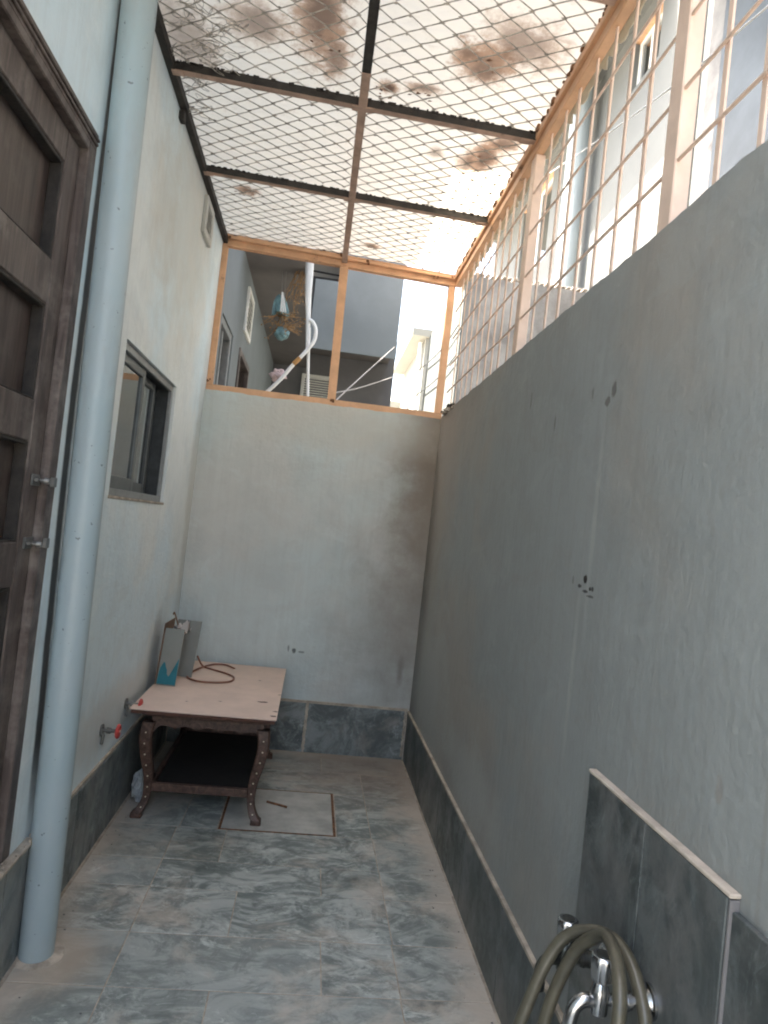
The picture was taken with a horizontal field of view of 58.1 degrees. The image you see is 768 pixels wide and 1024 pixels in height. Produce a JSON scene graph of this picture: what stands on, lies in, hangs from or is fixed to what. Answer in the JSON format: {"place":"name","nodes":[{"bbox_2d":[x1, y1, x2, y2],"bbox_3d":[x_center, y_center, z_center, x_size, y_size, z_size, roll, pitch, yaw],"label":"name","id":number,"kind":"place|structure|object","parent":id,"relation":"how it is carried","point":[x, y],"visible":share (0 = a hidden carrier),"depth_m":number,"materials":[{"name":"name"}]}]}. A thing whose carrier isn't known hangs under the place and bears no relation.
{"place":"outdoors","nodes":[
{"label":"outdoors","id":0,"kind":"place"},
{"bbox_2d":[0,742,497,1023],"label":"floor","id":1,"kind":"structure","parent":0,"point":[173,897],"depth_m":2.41,"materials":[{"name":"tile"}]},
{"bbox_2d":[14,0,157,969],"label":"drain pipe","id":2,"kind":"object","parent":1,"relation":"on","point":[40,946],"visible":1,"depth_m":2.05,"materials":[{"name":"paint"}]},
{"bbox_2d":[131,768,142,801],"bbox_3d":[-1.160,1.293,3.299,0.083,0.158,0.143,6,-2,-6],"label":"plastic bag","id":3,"kind":"object","parent":1,"relation":"on","point":[137,788],"visible":0.61,"depth_m":3.25,"materials":[{"name":"white plastic"}]},
{"bbox_2d":[130,714,272,825],"bbox_3d":[-0.874,1.174,3.602,0.583,0.476,0.961,6,-2,-6],"label":"table","id":4,"kind":"object","parent":1,"relation":"on","point":[214,757],"visible":0.7,"depth_m":3.27,"materials":[{"name":"brown wood"}]},
{"bbox_2d":[129,661,285,724],"bbox_3d":[-0.861,0.923,3.631,0.647,0.024,1.121,6,-2,-6],"label":"board","id":5,"kind":"object","parent":4,"relation":"on","point":[250,694],"visible":0.9,"depth_m":3.40,"materials":[{"name":"brown wood"}]},
{"bbox_2d":[154,612,201,686],"bbox_3d":[-1.075,0.710,3.636,0.168,0.351,0.270,6,-2,-6],"label":"carton","id":6,"kind":"object","parent":5,"relation":"on","point":[178,649],"visible":1,"depth_m":3.54,"materials":[{"name":"grey cardboard"}]},
{"bbox_2d":[186,656,234,683],"bbox_3d":[-0.953,0.877,3.878,0.258,0.063,0.477,6,-2,-6],"label":"cable","id":7,"kind":"object","parent":5,"relation":"on","point":[203,666],"visible":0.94,"depth_m":3.90,"materials":[{"name":"brown rubber"}]},
{"bbox_2d":[18,758,492,1023],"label":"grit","id":8,"kind":"object","parent":1,"relation":"on","point":[311,951],"visible":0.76,"depth_m":2.60,"materials":[{"name":"beige gravel"}]},
{"bbox_2d":[218,788,335,836],"bbox_3d":[-0.506,1.452,3.356,0.527,0.015,0.495,6,-2,-6],"label":"inspection cover","id":9,"kind":"object","parent":1,"relation":"on","point":[307,813],"visible":0.82,"depth_m":3.31,"materials":[{"name":"stone"}]},
{"bbox_2d":[266,801,286,807],"bbox_3d":[-0.528,1.440,3.404,0.112,0.010,0.011,6,-2,19],"label":"twig","id":10,"kind":"object","parent":9,"relation":"on","point":[277,804],"visible":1,"depth_m":3.40,"materials":[{"name":"brown wood"}]},
{"bbox_2d":[390,327,432,410],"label":"house","id":11,"kind":"structure","parent":0,"point":[411,360],"depth_m":15.38,"materials":[{"name":"white paint"}]},
{"bbox_2d":[391,243,495,395],"label":"sky","id":12,"kind":"structure","parent":0,"point":[423,305],"materials":[{"name":"white"}]},
{"bbox_2d":[550,5,767,172],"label":"wire","id":13,"kind":"object","parent":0,"point":[745,25],"visible":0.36,"depth_m":2.35,"materials":[{"name":"white plastic"}]},
{"bbox_2d":[694,0,767,200],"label":"grey house","id":14,"kind":"structure","parent":0,"point":[745,73],"depth_m":5.40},
{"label":"ground","id":15,"kind":"structure","parent":0,"visible":0},
{"bbox_2d":[0,0,273,987],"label":"house","id":16,"kind":"structure","parent":15,"relation":"on","point":[170,296],"depth_m":2.78,"materials":[{"name":"paint"}]},
{"bbox_2d":[0,0,99,863],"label":"door","id":17,"kind":"structure","parent":16,"relation":"attached to","point":[49,140],"depth_m":1.84,"materials":[{"name":"brown wood"}]},
{"bbox_2d":[99,724,120,744],"bbox_3d":[-1.099,0.890,2.772,0.081,0.085,0.059,6,-2,-6],"label":"stop valve","id":18,"kind":"object","parent":16,"relation":"attached to","point":[116,731],"visible":1,"depth_m":2.76,"materials":[{"name":"metal"}]},
{"bbox_2d":[124,698,142,715],"bbox_3d":[-1.133,0.882,3.123,0.081,0.083,0.055,6,-2,-6],"label":"stop valve","id":19,"kind":"object","parent":16,"relation":"attached to","point":[131,703],"visible":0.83,"depth_m":3.11,"materials":[{"name":"metal"}]},
{"bbox_2d":[108,343,173,504],"bbox_3d":[-1.123,-0.346,2.960,0.224,0.586,0.921,6,-2,-6],"label":"window","id":20,"kind":"structure","parent":16,"relation":"attached to","point":[141,436],"depth_m":3.04,"materials":[{"name":"metal"}]},
{"bbox_2d":[201,195,214,247],"bbox_3d":[-0.939,-1.548,3.691,0.020,0.195,0.220,6,-2,-6],"label":"wall vent","id":21,"kind":"object","parent":16,"relation":"attached to","point":[208,217],"depth_m":3.66,"materials":[{"name":"beige plastic"}]},
{"bbox_2d":[215,317,231,385],"bbox_3d":[-1.256,-0.769,4.822,0.190,1.116,0.576,6,-2,-6],"label":"window","id":22,"kind":"structure","parent":16,"relation":"attached to","point":[223,357],"depth_m":5.07,"materials":[{"name":"metal"}]},
{"bbox_2d":[235,347,249,387],"bbox_3d":[-1.351,-0.759,5.888,0.212,1.136,0.756,6,-2,-6],"label":"window","id":23,"kind":"structure","parent":16,"relation":"attached to","point":[242,375],"depth_m":6.09,"materials":[{"name":"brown wood"}]},
{"bbox_2d":[243,286,254,343],"bbox_3d":[-1.141,-1.658,5.854,0.020,0.370,0.420,6,-2,-6],"label":"wall vent","id":24,"kind":"object","parent":16,"relation":"attached to","point":[249,315],"depth_m":5.84,"materials":[{"name":"white plastic"}]},
{"bbox_2d":[155,0,646,291],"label":"roof cage","id":25,"kind":"object","parent":16,"relation":"attached to","point":[316,143],"visible":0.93,"depth_m":2.76,"materials":[{"name":"brown paint"}]},
{"bbox_2d":[234,35,493,250],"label":"leaf litter","id":26,"kind":"object","parent":25,"relation":"in","point":[488,60],"visible":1,"depth_m":2.67,"materials":[{"name":"brown plant"}]},
{"bbox_2d":[165,389,440,759],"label":"back wall","id":27,"kind":"structure","parent":15,"relation":"on","point":[306,547],"depth_m":4.27,"materials":[{"name":"grey paint"}]},
{"bbox_2d":[206,233,455,418],"bbox_3d":[-0.317,-1.150,4.328,1.493,0.969,0.068,6,-2,-6],"label":"opening frame","id":28,"kind":"object","parent":27,"relation":"on","point":[294,252],"visible":0.89,"depth_m":4.33,"materials":[{"name":"paint"}]},
{"bbox_2d":[245,237,404,406],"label":"building","id":29,"kind":"structure","parent":15,"relation":"on","point":[372,311],"depth_m":8.06,"materials":[{"name":"grey paint"}]},
{"bbox_2d":[261,271,305,331],"bbox_3d":[-0.796,-1.686,5.582,0.301,0.514,0.291,6,-2,22],"label":"hanging pot","id":30,"kind":"object","parent":29,"relation":"hanging from","point":[280,305],"visible":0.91,"depth_m":5.54,"materials":[{"name":"teal plastic"}]},
{"bbox_2d":[263,271,303,340],"bbox_3d":[-0.783,-1.656,5.623,0.351,0.568,0.236,5,-2,28],"label":"hanging pot","id":31,"kind":"object","parent":29,"relation":"hanging from","point":[281,333],"visible":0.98,"depth_m":5.55,"materials":[{"name":"teal plastic"}]},
{"bbox_2d":[266,247,317,395],"bbox_3d":[-0.723,-1.536,5.481,0.425,1.501,0.082,6,-2,-6],"label":"water pipe","id":32,"kind":"object","parent":29,"relation":"attached to","point":[309,268],"visible":0.84,"depth_m":5.47,"materials":[{"name":"white plastic"}]},
{"bbox_2d":[269,368,286,381],"bbox_3d":[-0.843,-1.087,5.510,0.121,0.119,0.115,5,-2,28],"label":"cloth","id":33,"kind":"object","parent":32,"relation":"attached to","point":[275,374],"visible":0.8,"depth_m":5.48,"materials":[{"name":"pink fabric"}]},
{"bbox_2d":[300,373,328,397],"bbox_3d":[-0.873,-1.542,8.937,0.420,0.450,0.045,6,-2,-6],"label":"louvre","id":34,"kind":"object","parent":29,"relation":"attached to","point":[317,377],"visible":0.37,"depth_m":8.93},
{"bbox_2d":[327,377,392,394],"bbox_3d":[-0.137,-1.177,6.323,0.016,0.929,3.409,6,-2,7],"label":"cord","id":35,"kind":"object","parent":29,"relation":"attached to","point":[362,386],"visible":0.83,"depth_m":5.92,"materials":[{"name":"metal"}]},
{"bbox_2d":[336,347,394,399],"bbox_3d":[-0.120,-1.301,6.292,0.015,1.359,3.373,6,-2,6],"label":"cord","id":36,"kind":"object","parent":29,"relation":"attached to","point":[363,375],"visible":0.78,"depth_m":5.83,"materials":[{"name":"metal"}]},
{"bbox_2d":[422,272,587,411],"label":"shed","id":37,"kind":"structure","parent":15,"relation":"on","point":[432,368],"depth_m":6.18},
{"bbox_2d":[413,356,454,397],"bbox_3d":[0.501,-1.401,7.362,0.012,0.147,2.700,6,-2,-6],"label":"wire","id":38,"kind":"object","parent":37,"relation":"attached to","point":[434,380],"visible":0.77,"depth_m":7.20,"materials":[{"name":"white metal"}]},
{"bbox_2d":[416,324,458,372],"bbox_3d":[0.534,-1.697,7.370,0.012,0.190,2.701,6,-2,-6],"label":"wire","id":39,"kind":"object","parent":37,"relation":"attached to","point":[439,351],"visible":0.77,"depth_m":7.17,"materials":[{"name":"white metal"}]},
{"bbox_2d":[401,140,767,1023],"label":"boundary wall","id":40,"kind":"structure","parent":15,"relation":"on","point":[587,730],"depth_m":1.59,"materials":[{"name":"grey paint"}]},
{"bbox_2d":[440,403,455,414],"bbox_3d":[0.390,-0.620,4.131,0.044,0.051,0.341,6,-2,-6],"label":"mortar rubble","id":41,"kind":"object","parent":40,"relation":"on","point":[447,408],"visible":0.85,"depth_m":4.12,"materials":[{"name":"grey concrete"}]},
{"bbox_2d":[533,914,605,992],"bbox_3d":[0.385,0.909,1.423,0.157,0.145,0.060,6,-2,-6],"label":"tap","id":42,"kind":"object","parent":40,"relation":"attached to","point":[564,921],"visible":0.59,"depth_m":1.41,"materials":[{"name":"silver metal"}]},
{"bbox_2d":[446,0,767,402],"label":"fence grille","id":43,"kind":"object","parent":40,"relation":"on","point":[681,109],"visible":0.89,"depth_m":2.15,"materials":[{"name":"paint"}]},
{"bbox_2d":[561,948,657,1023],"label":"tap","id":44,"kind":"object","parent":40,"relation":"attached to","point":[596,1000],"visible":0.81,"depth_m":1.23,"materials":[{"name":"silver metal"}]},
{"bbox_2d":[513,924,652,1023],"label":"hose","id":45,"kind":"object","parent":44,"relation":"hanging from","point":[622,958],"visible":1,"depth_m":1.36,"materials":[{"name":"rubber"}]},
{"bbox_2d":[492,0,713,289],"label":"white house","id":46,"kind":"structure","parent":15,"relation":"on","point":[656,141],"depth_m":10.09,"materials":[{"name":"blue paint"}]},
{"bbox_2d":[534,178,552,268],"bbox_3d":[3.159,-5.658,14.045,0.070,1.720,1.880,6,-2,-6],"label":"window","id":47,"kind":"structure","parent":46,"relation":"in","point":[549,193],"depth_m":13.72,"materials":[{"name":"white glass"}]},
{"bbox_2d":[636,12,662,84],"bbox_3d":[3.689,-6.307,9.435,0.070,0.770,0.820,6,-2,-6],"label":"window","id":48,"kind":"structure","parent":46,"relation":"in","point":[645,56],"depth_m":9.65,"materials":[{"name":"white glass"}]}
]}

